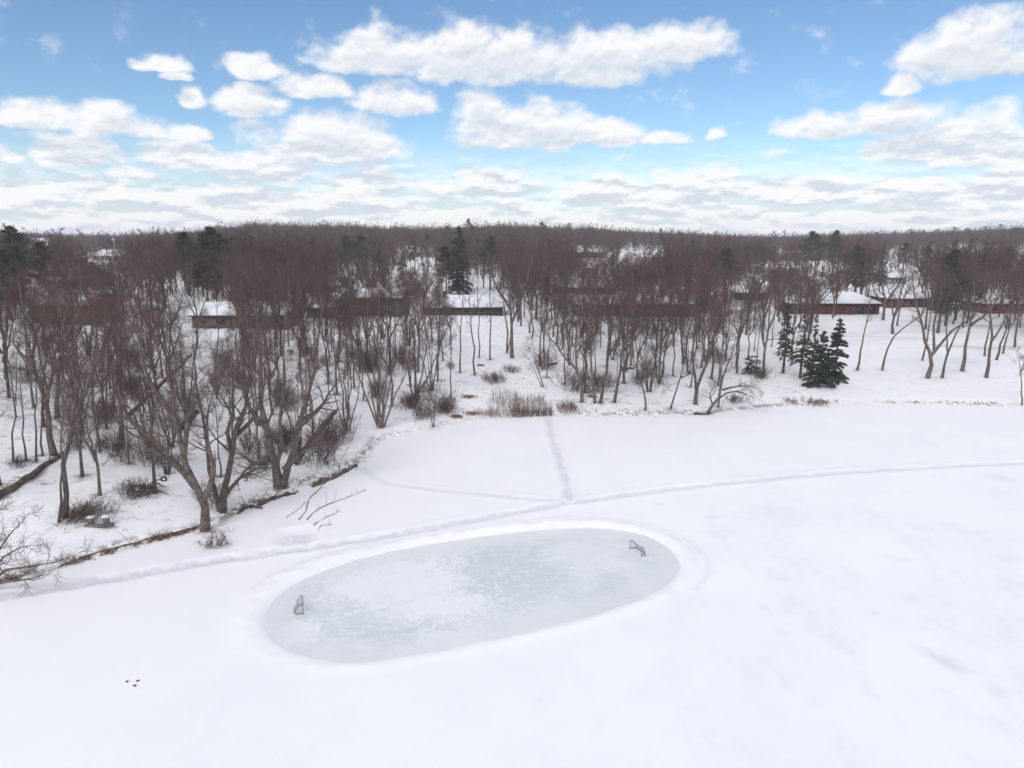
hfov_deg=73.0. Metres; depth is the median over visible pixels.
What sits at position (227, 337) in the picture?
bare tree
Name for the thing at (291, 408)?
shrub
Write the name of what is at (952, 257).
pine tree
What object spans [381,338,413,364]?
shrub
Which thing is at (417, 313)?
bare tree
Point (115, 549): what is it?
shore debris
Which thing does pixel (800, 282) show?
bare tree
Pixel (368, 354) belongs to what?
shrub
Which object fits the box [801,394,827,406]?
shrub
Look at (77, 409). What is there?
bare tree
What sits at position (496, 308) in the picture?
house
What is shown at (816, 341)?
spruce tree
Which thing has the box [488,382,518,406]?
reeds
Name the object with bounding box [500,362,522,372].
shrub
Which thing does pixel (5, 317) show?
bare tree
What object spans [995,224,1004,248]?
pine tree
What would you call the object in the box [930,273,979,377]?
bare tree
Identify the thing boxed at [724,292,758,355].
bare tree
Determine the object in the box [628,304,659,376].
bare tree
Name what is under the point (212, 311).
house
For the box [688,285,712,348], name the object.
bare tree
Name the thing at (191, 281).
bare tree
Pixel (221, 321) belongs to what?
window
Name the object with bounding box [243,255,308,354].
bare tree
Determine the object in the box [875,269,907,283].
house
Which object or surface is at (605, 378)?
bare tree
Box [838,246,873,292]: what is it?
pine tree
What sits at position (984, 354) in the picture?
bare tree
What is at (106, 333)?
bare tree
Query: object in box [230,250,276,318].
bare tree
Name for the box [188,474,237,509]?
shrub
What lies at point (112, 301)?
bare tree
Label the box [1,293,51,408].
bare tree
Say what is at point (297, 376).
bare tree
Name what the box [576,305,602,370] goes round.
bare tree
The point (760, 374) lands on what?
shrub
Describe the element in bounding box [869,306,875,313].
window
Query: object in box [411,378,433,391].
shrub
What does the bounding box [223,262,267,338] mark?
bare tree
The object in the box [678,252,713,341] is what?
bare tree
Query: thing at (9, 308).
bare tree
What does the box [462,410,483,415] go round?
grass tuft
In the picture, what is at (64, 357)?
bare tree
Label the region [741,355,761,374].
cedar bush
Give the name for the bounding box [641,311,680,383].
bare tree
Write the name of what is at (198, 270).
pine tree
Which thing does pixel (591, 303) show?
bare tree
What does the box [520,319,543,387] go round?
bare tree
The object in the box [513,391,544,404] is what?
reeds
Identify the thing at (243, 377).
shrub
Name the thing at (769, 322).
bare tree
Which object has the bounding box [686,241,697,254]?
pine tree
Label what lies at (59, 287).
bare tree
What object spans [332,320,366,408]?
bare tree
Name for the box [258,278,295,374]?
bare tree
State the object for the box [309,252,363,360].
bare tree
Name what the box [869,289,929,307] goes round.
house
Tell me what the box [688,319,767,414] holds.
bare tree
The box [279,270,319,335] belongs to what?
bare tree
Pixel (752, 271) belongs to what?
bare tree
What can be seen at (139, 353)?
bare tree
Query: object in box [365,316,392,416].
bare tree
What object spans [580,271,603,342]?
bare tree
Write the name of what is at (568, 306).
bare tree
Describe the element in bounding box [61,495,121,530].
shrub
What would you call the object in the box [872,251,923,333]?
bare tree
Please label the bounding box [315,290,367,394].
bare tree
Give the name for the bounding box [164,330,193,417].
bare tree
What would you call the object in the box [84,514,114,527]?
plank bench
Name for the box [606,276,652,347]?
bare tree
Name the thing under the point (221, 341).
bare tree
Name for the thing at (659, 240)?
fir tree
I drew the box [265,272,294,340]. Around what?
bare tree
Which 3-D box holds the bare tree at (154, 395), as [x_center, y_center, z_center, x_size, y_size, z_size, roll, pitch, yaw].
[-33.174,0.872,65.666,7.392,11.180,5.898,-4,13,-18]
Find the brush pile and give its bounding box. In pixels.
[135,477,168,497]
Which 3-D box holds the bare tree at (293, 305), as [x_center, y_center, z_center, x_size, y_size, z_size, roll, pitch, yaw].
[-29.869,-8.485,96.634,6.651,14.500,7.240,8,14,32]
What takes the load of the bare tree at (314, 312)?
on the ground
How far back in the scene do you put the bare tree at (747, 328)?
108.06 m
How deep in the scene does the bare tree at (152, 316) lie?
80.52 m
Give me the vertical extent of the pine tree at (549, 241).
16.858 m
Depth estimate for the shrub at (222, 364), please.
93.07 m
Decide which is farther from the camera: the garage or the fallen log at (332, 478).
the garage
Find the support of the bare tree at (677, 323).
on the ground
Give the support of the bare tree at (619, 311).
on the ground
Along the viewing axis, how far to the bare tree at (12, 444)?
59.10 m
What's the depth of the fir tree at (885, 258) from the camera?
255.91 m
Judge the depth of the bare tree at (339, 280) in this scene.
93.63 m
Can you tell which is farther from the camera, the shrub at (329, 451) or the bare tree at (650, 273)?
the bare tree at (650, 273)
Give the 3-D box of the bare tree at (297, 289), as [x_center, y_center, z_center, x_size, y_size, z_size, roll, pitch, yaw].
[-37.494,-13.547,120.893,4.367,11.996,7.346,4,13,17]
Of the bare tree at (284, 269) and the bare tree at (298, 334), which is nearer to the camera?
the bare tree at (298, 334)
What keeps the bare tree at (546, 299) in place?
on the ground
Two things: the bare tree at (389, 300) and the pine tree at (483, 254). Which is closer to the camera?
the bare tree at (389, 300)
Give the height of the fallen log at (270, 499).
1.996 m
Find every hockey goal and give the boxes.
[294,595,303,614]
[630,540,645,555]
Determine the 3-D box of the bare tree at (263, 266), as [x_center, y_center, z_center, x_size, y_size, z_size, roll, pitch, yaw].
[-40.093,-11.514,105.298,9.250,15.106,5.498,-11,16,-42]
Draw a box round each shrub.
[1,349,46,383]
[6,450,31,468]
[33,398,113,438]
[36,336,59,354]
[53,422,95,451]
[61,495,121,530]
[82,397,129,427]
[83,416,163,465]
[89,391,118,416]
[95,366,163,404]
[95,435,112,448]
[107,475,157,501]
[118,340,161,368]
[121,427,197,467]
[148,406,202,433]
[166,381,207,412]
[166,451,181,464]
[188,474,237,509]
[194,528,230,548]
[197,367,237,394]
[205,341,235,363]
[209,352,236,379]
[225,421,278,459]
[228,367,263,386]
[244,452,270,474]
[260,413,307,448]
[260,421,301,452]
[264,377,300,405]
[265,383,300,401]
[272,392,302,411]
[272,417,352,467]
[284,347,296,355]
[302,421,346,445]
[307,405,364,441]
[314,353,333,365]
[346,342,390,368]
[349,347,378,371]
[351,352,390,373]
[359,381,390,401]
[363,370,399,396]
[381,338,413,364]
[381,362,404,376]
[394,344,424,372]
[395,389,436,410]
[409,403,438,420]
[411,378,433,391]
[419,384,462,412]
[435,395,462,414]
[444,361,456,368]
[480,369,507,384]
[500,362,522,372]
[532,345,561,371]
[543,360,595,392]
[555,398,587,413]
[574,363,612,395]
[595,370,615,387]
[627,369,644,384]
[631,351,669,377]
[704,345,734,364]
[717,392,751,403]
[748,362,781,380]
[783,396,797,403]
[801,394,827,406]
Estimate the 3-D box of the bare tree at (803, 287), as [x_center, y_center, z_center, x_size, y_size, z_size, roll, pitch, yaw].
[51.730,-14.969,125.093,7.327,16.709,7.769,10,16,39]
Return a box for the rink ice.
[264,528,680,661]
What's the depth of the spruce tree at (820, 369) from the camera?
97.62 m
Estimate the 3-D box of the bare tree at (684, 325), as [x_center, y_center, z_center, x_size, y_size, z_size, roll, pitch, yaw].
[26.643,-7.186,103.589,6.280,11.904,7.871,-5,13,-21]
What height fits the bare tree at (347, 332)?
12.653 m
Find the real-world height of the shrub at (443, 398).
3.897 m
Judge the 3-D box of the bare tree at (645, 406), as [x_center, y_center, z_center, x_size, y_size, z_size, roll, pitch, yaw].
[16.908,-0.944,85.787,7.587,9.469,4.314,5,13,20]
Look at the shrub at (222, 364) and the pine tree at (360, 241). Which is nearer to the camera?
the shrub at (222, 364)
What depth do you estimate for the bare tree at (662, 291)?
105.49 m
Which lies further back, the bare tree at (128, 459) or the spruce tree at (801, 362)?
the spruce tree at (801, 362)
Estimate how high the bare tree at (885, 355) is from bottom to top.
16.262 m
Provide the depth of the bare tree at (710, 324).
97.89 m
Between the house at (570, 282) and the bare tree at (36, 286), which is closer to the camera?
the bare tree at (36, 286)
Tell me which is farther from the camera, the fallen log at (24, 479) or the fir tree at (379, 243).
the fir tree at (379, 243)
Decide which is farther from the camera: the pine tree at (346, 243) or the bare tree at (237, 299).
the pine tree at (346, 243)
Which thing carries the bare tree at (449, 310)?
on the ground
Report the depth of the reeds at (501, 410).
85.09 m
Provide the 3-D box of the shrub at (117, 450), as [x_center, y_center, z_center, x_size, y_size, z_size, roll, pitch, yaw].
[-34.990,4.780,62.505,6.067,4.145,4.945,6,13,24]
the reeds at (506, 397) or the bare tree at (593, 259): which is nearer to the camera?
the reeds at (506, 397)
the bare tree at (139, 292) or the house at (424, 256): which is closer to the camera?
the bare tree at (139, 292)
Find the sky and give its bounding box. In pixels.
[0,0,1023,237]
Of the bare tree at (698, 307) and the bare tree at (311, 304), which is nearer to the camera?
the bare tree at (698, 307)
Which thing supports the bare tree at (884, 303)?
on the ground
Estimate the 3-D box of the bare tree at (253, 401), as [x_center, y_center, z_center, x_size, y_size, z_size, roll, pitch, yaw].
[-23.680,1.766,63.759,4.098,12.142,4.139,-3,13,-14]
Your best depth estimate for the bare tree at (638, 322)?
108.63 m
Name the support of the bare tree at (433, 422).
on the ground
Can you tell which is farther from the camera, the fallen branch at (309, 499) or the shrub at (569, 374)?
the shrub at (569, 374)
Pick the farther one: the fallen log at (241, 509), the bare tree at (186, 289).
the bare tree at (186, 289)
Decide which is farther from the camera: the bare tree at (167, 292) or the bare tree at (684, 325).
the bare tree at (684, 325)
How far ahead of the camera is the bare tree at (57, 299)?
91.61 m
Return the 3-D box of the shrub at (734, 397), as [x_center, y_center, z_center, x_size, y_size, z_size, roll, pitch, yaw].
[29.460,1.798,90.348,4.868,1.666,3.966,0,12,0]
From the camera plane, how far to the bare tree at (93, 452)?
54.42 m
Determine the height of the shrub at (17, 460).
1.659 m
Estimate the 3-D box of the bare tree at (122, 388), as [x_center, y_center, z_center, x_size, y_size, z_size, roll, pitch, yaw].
[-30.087,2.748,55.538,6.014,13.111,6.547,-9,15,-37]
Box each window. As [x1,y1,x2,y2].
[215,319,224,323]
[857,306,864,313]
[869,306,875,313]
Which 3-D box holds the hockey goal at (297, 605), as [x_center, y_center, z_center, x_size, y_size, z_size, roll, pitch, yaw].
[-12.844,13.295,41.622,0.546,0.680,1.102,-4,13,-17]
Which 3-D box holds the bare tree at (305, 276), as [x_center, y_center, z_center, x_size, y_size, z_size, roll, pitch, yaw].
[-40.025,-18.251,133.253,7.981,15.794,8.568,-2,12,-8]
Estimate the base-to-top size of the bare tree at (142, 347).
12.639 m
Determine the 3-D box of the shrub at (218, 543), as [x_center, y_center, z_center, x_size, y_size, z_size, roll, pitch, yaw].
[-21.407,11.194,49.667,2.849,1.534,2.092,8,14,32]
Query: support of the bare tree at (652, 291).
on the ground
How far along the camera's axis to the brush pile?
56.37 m
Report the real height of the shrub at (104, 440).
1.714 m
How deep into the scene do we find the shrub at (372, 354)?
102.11 m
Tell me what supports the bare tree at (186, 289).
on the ground
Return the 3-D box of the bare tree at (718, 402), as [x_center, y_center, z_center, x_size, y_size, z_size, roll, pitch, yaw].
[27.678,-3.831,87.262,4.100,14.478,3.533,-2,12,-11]
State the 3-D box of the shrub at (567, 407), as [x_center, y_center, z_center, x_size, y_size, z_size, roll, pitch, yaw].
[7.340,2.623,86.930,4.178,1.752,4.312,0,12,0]
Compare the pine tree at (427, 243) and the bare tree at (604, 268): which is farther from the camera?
the pine tree at (427, 243)
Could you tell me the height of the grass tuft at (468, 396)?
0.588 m
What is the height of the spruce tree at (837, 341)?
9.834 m
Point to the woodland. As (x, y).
(302, 240)
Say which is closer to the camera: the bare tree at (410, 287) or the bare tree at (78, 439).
the bare tree at (78, 439)
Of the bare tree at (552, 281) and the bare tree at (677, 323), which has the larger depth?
the bare tree at (552, 281)
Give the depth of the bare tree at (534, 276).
128.70 m
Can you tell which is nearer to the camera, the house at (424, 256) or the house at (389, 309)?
the house at (389, 309)
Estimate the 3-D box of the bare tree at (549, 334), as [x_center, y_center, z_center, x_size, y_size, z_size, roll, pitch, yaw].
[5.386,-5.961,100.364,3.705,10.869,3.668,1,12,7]
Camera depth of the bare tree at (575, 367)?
87.79 m
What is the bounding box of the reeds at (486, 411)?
[473,406,497,415]
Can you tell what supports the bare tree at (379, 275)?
on the ground
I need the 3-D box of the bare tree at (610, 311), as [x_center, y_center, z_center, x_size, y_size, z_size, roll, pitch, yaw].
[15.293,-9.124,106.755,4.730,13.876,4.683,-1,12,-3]
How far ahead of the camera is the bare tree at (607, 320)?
100.43 m
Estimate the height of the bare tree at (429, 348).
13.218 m
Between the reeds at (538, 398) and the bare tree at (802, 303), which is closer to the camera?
the reeds at (538, 398)
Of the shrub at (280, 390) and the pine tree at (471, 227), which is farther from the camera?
the pine tree at (471, 227)
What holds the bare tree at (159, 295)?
on the ground
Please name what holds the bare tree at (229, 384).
on the ground
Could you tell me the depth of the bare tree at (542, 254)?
137.45 m
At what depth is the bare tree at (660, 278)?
128.52 m
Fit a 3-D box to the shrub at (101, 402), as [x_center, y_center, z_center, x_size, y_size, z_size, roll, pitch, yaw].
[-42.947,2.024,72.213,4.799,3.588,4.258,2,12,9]
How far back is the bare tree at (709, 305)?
115.70 m
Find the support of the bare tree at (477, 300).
on the ground
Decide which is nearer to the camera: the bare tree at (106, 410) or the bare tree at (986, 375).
the bare tree at (106, 410)
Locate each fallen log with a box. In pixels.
[0,451,63,498]
[58,527,195,566]
[124,354,191,419]
[181,410,199,429]
[236,496,262,513]
[257,486,295,505]
[294,410,336,464]
[312,464,357,486]
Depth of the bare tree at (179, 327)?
75.10 m
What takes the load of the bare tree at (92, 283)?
on the ground
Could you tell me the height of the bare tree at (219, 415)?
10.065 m
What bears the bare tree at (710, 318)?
on the ground
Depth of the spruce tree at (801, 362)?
101.76 m
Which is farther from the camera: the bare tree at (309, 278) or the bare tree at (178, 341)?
the bare tree at (309, 278)
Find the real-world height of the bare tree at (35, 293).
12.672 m
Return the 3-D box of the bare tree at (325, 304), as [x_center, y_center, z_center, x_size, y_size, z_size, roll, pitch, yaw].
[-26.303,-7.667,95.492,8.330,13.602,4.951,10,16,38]
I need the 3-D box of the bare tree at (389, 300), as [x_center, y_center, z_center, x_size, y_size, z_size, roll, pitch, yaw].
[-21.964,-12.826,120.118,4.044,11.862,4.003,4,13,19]
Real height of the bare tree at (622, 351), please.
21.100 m
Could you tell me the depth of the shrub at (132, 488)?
55.42 m
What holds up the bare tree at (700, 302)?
on the ground
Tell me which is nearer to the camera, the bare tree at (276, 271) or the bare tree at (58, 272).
the bare tree at (58, 272)
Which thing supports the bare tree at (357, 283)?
on the ground
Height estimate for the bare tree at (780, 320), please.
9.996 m
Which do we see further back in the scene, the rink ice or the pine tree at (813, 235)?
the pine tree at (813, 235)
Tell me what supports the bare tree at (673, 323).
on the ground
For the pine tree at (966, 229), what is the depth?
546.75 m
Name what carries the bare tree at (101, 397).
on the ground
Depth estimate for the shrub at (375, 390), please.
88.32 m
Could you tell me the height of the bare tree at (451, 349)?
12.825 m
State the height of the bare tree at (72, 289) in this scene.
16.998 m
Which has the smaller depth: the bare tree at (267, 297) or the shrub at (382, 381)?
the shrub at (382, 381)
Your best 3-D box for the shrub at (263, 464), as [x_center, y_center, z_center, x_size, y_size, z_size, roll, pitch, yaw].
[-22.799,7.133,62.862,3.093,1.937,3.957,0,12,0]
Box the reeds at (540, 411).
[510,398,553,416]
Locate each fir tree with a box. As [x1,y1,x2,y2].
[377,242,382,281]
[393,247,409,287]
[447,226,472,294]
[632,235,637,250]
[655,228,664,254]
[751,236,765,274]
[874,240,888,285]
[971,254,986,311]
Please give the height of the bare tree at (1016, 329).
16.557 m
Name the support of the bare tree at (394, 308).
on the ground
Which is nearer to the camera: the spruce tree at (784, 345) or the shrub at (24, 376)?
the shrub at (24, 376)
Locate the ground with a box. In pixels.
[0,242,1023,767]
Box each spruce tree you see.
[776,303,795,372]
[786,308,812,377]
[801,312,819,376]
[801,331,837,388]
[821,317,849,384]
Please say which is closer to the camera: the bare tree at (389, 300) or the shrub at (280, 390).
the shrub at (280, 390)
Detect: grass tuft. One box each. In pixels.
[447,413,464,418]
[457,394,477,397]
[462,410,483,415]
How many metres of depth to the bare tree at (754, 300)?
113.60 m
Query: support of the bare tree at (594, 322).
on the ground
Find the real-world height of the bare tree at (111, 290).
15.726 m
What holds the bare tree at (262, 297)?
on the ground
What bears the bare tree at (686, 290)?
on the ground
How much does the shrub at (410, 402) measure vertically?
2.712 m
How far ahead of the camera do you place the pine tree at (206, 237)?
180.59 m
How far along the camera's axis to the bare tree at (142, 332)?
76.84 m
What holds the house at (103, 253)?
on the ground
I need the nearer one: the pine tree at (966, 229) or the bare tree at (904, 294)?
the bare tree at (904, 294)
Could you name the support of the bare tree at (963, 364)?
on the ground
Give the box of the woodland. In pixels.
[0,217,1023,337]
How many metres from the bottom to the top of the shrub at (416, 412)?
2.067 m
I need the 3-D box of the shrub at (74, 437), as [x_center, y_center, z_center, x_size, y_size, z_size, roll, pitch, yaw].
[-40.678,4.742,63.637,3.431,2.892,3.867,6,14,26]
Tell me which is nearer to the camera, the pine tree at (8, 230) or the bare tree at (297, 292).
the bare tree at (297, 292)
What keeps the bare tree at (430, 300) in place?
on the ground
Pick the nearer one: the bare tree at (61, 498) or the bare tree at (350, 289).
the bare tree at (61, 498)
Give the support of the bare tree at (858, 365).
on the ground
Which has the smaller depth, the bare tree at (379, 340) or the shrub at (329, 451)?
the shrub at (329, 451)
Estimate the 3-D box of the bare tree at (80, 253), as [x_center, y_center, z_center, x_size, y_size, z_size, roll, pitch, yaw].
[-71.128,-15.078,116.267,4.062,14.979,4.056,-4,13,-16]
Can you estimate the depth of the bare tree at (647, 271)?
132.11 m
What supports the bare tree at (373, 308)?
on the ground
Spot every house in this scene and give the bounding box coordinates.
[36,287,117,324]
[92,249,131,260]
[187,302,301,329]
[333,285,410,316]
[401,246,435,257]
[425,291,504,315]
[551,278,613,294]
[570,291,694,316]
[574,245,605,257]
[731,283,768,299]
[771,250,823,261]
[776,292,881,314]
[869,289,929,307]
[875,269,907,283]
[960,293,1023,313]
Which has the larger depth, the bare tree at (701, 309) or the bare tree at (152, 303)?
the bare tree at (701, 309)
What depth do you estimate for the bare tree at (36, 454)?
59.24 m
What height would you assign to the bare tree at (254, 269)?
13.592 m
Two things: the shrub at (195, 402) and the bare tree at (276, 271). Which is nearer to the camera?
the shrub at (195, 402)
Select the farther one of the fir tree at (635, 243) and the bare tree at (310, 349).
the fir tree at (635, 243)
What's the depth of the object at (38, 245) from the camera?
161.82 m
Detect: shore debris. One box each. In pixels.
[0,525,198,580]
[225,463,357,515]
[440,409,721,421]
[802,399,1002,405]
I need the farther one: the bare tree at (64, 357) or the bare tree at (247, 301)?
the bare tree at (247, 301)
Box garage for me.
[305,298,340,318]
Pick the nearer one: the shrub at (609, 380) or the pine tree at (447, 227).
the shrub at (609, 380)
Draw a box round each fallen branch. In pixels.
[298,482,322,519]
[306,488,364,519]
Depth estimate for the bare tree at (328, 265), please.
117.27 m
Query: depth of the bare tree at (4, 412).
54.78 m
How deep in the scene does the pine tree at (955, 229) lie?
585.61 m
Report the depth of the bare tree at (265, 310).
93.69 m
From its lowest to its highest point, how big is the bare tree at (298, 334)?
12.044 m
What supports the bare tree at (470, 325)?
on the ground
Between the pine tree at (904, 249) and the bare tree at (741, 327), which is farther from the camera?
the pine tree at (904, 249)
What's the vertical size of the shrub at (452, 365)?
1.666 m
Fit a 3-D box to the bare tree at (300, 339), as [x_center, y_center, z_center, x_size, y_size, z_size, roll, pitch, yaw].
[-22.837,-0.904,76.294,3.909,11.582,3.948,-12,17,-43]
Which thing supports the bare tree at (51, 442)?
on the ground
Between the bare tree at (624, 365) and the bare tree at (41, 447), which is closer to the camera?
the bare tree at (41, 447)
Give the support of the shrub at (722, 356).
on the ground
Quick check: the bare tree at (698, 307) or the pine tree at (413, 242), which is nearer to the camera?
the bare tree at (698, 307)
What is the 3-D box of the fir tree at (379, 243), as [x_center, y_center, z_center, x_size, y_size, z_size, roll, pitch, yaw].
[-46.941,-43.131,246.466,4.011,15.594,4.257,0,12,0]
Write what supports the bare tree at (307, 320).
on the ground
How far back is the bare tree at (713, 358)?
99.65 m
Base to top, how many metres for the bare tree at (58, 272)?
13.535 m
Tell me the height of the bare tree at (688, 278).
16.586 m
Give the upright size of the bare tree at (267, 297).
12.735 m
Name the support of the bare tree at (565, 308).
on the ground
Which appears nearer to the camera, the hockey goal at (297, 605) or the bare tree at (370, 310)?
the hockey goal at (297, 605)
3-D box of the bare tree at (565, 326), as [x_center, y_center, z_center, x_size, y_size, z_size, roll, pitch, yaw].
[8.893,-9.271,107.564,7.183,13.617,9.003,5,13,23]
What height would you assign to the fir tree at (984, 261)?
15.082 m
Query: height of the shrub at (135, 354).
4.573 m
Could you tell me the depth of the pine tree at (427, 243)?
313.17 m
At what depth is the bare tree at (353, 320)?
96.97 m
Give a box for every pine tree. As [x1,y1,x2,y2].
[0,225,37,305]
[0,249,28,317]
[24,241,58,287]
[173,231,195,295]
[183,259,226,301]
[185,226,233,298]
[336,234,358,280]
[352,233,374,281]
[407,240,420,271]
[420,233,433,271]
[433,246,458,294]
[444,225,452,240]
[463,218,475,237]
[471,236,505,289]
[534,222,549,241]
[543,238,553,254]
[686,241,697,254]
[711,248,745,302]
[739,246,756,277]
[798,231,826,273]
[824,229,844,272]
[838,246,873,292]
[896,243,912,269]
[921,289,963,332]
[934,249,977,325]
[944,227,960,242]
[961,228,974,248]
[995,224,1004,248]
[1003,246,1017,266]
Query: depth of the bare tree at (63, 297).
84.06 m
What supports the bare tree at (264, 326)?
on the ground
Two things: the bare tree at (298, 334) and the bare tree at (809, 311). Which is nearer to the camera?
the bare tree at (298, 334)
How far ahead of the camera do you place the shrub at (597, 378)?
93.69 m
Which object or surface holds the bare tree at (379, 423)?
on the ground
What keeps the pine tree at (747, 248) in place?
on the ground
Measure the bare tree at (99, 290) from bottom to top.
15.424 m
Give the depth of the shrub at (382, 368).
98.80 m
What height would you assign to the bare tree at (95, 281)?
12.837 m
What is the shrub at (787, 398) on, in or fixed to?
on the ground
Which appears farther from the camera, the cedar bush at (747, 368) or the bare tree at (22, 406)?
the cedar bush at (747, 368)
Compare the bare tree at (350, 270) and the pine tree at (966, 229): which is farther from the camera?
the pine tree at (966, 229)
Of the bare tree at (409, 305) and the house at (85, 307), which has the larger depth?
the house at (85, 307)
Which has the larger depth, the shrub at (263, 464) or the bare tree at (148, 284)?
the bare tree at (148, 284)
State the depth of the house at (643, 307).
162.43 m
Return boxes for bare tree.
[0,242,17,378]
[0,252,76,359]
[0,262,33,397]
[0,266,93,455]
[0,302,12,331]
[0,320,32,459]
[0,321,16,417]
[0,327,39,460]
[0,371,15,485]
[0,481,97,597]
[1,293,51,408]
[5,270,60,349]
[8,265,53,390]
[12,287,79,383]
[15,265,74,334]
[15,267,104,418]
[17,314,50,461]
[20,318,56,455]
[21,291,82,383]
[24,283,62,427]
[25,259,133,518]
[28,310,91,442]
[32,249,110,371]
[32,340,112,476]
[33,278,82,328]
[43,363,114,495]
[45,342,91,522]
[59,255,82,304]
[59,270,104,355]
[63,284,136,451]
[66,260,143,370]
[67,242,155,446]
[70,273,138,362]
[71,319,125,410]
[76,251,97,334]
[79,261,98,345]
[89,277,132,387]
[90,259,137,370]
[90,281,125,428]
[93,301,127,405]
[94,339,168,493]
[95,297,229,531]
[97,262,132,371]
[101,360,145,463]
[103,307,171,418]
[106,244,188,367]
[107,294,139,389]
[119,263,170,318]
[120,300,177,399]
[123,335,200,447]
[123,363,192,474]
[126,270,143,333]
[130,276,144,347]
[130,295,158,385]
[130,325,146,410]
[132,300,214,410]
[133,292,195,389]
[142,274,195,354]
[143,285,175,377]
[148,275,176,352]
[156,252,181,370]
[159,337,197,434]
[163,296,288,513]
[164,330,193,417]
[165,256,224,346]
[192,349,247,439]
[198,369,229,477]
[199,279,237,397]
[210,323,247,417]
[213,253,273,342]
[213,333,280,425]
[215,283,354,489]
[216,262,273,332]
[218,250,255,315]
[218,269,284,365]
[219,277,255,380]
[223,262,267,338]
[225,290,274,388]
[227,282,260,342]
[228,329,256,435]
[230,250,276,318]
[230,268,273,321]
[235,309,297,413]
[237,342,275,464]
[239,286,284,332]
[240,304,289,403]
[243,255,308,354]
[245,251,300,338]
[246,303,275,393]
[247,291,273,372]
[257,346,319,451]
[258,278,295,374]
[260,274,276,348]
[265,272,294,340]
[267,274,317,372]
[274,255,304,330]
[274,259,293,346]
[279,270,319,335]
[281,273,308,310]
[283,251,319,301]
[286,306,307,394]
[286,327,322,423]
[288,282,335,361]
[293,322,315,411]
[293,325,335,431]
[297,282,343,371]
[302,272,338,383]
[304,278,317,344]
[306,261,323,324]
[307,279,326,368]
[308,246,356,324]
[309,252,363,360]
[310,242,347,328]
[313,302,376,431]
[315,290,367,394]
[317,272,337,351]
[317,284,333,356]
[323,257,339,341]
[323,274,362,378]
[324,279,351,322]
[329,262,362,313]
[329,315,355,419]
[330,293,372,372]
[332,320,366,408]
[337,268,428,427]
[339,264,388,344]
[339,284,361,386]
[343,278,362,325]
[345,271,366,338]
[348,269,368,347]
[349,313,367,400]
[350,282,393,354]
[351,283,388,353]
[355,258,401,338]
[359,312,417,406]
[360,256,420,364]
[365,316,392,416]
[379,278,395,330]
[381,260,431,343]
[381,267,398,347]
[385,281,409,358]
[390,271,459,398]
[392,266,436,354]
[392,276,422,340]
[394,299,455,390]
[396,296,420,381]
[402,283,420,356]
[406,260,442,371]
[412,260,432,337]
[412,280,446,341]
[421,277,453,368]
[423,355,443,426]
[424,260,452,380]
[424,284,453,360]
[427,276,453,340]
[433,293,457,344]
[434,303,457,398]
[452,254,473,372]
[461,251,479,374]
[471,237,488,357]
[473,239,540,357]
[485,243,501,359]
[493,253,531,352]
[506,261,541,332]
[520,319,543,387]
[522,238,560,318]
[522,250,574,336]
[522,263,611,401]
[525,260,540,337]
[528,278,554,358]
[531,251,564,327]
[532,268,565,365]
[535,249,576,324]
[536,288,554,350]
[537,306,559,376]
[544,280,591,364]
[548,288,578,341]
[550,293,579,383]
[552,286,579,354]
[554,254,584,343]
[558,250,602,333]
[565,309,595,392]
[569,255,626,403]
[573,282,603,349]
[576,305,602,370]
[577,315,601,376]
[579,284,595,345]
[580,251,615,330]
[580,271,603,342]
[584,297,606,372]
[588,254,643,403]
[588,294,603,354]
[592,252,626,325]
[596,277,608,347]
[597,291,618,354]
[597,296,633,359]
[598,283,625,362]
[600,295,650,371]
[602,294,626,338]
[603,246,648,338]
[604,241,665,402]
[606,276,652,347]
[606,326,625,382]
[613,288,655,356]
[614,278,642,343]
[616,253,655,382]
[617,339,675,409]
[620,263,655,333]
[624,292,653,364]
[624,309,683,391]
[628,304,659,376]
[635,279,665,356]
[641,243,675,320]
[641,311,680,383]
[648,253,702,343]
[648,288,663,368]
[654,299,682,360]
[655,256,675,309]
[660,301,688,375]
[661,282,683,375]
[662,277,677,344]
[668,257,704,363]
[670,316,707,408]
[671,264,703,336]
[672,296,714,373]
[674,282,694,351]
[678,251,739,404]
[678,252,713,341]
[680,302,710,356]
[682,286,730,367]
[682,305,707,387]
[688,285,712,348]
[688,293,727,361]
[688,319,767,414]
[694,280,739,353]
[697,296,734,385]
[700,259,738,377]
[709,293,740,360]
[710,299,730,345]
[717,299,750,406]
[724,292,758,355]
[727,267,766,372]
[730,300,755,366]
[737,288,768,359]
[739,249,800,377]
[746,259,792,337]
[749,299,766,364]
[753,304,765,351]
[763,274,781,346]
[772,282,822,360]
[775,301,786,352]
[783,256,817,343]
[785,263,826,348]
[803,286,821,356]
[856,289,877,369]
[858,248,914,319]
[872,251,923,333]
[881,269,939,369]
[896,257,917,325]
[897,257,998,378]
[921,258,944,360]
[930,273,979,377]
[936,257,1016,371]
[970,250,1023,377]
[983,271,1007,355]
[987,262,1023,359]
[1001,282,1023,353]
[1009,343,1023,405]
[1012,258,1023,346]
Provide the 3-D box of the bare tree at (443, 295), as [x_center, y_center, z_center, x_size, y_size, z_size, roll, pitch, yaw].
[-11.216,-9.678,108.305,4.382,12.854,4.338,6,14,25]
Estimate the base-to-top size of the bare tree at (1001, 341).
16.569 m
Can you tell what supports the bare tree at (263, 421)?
on the ground
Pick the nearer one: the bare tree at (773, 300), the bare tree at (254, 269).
the bare tree at (254, 269)
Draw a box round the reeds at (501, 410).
[486,398,528,417]
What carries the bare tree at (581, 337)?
on the ground
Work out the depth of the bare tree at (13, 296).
76.24 m
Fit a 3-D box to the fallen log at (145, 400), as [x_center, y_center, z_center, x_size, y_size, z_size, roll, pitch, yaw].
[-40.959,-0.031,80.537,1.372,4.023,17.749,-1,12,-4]
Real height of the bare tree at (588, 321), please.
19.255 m
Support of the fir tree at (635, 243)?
on the ground

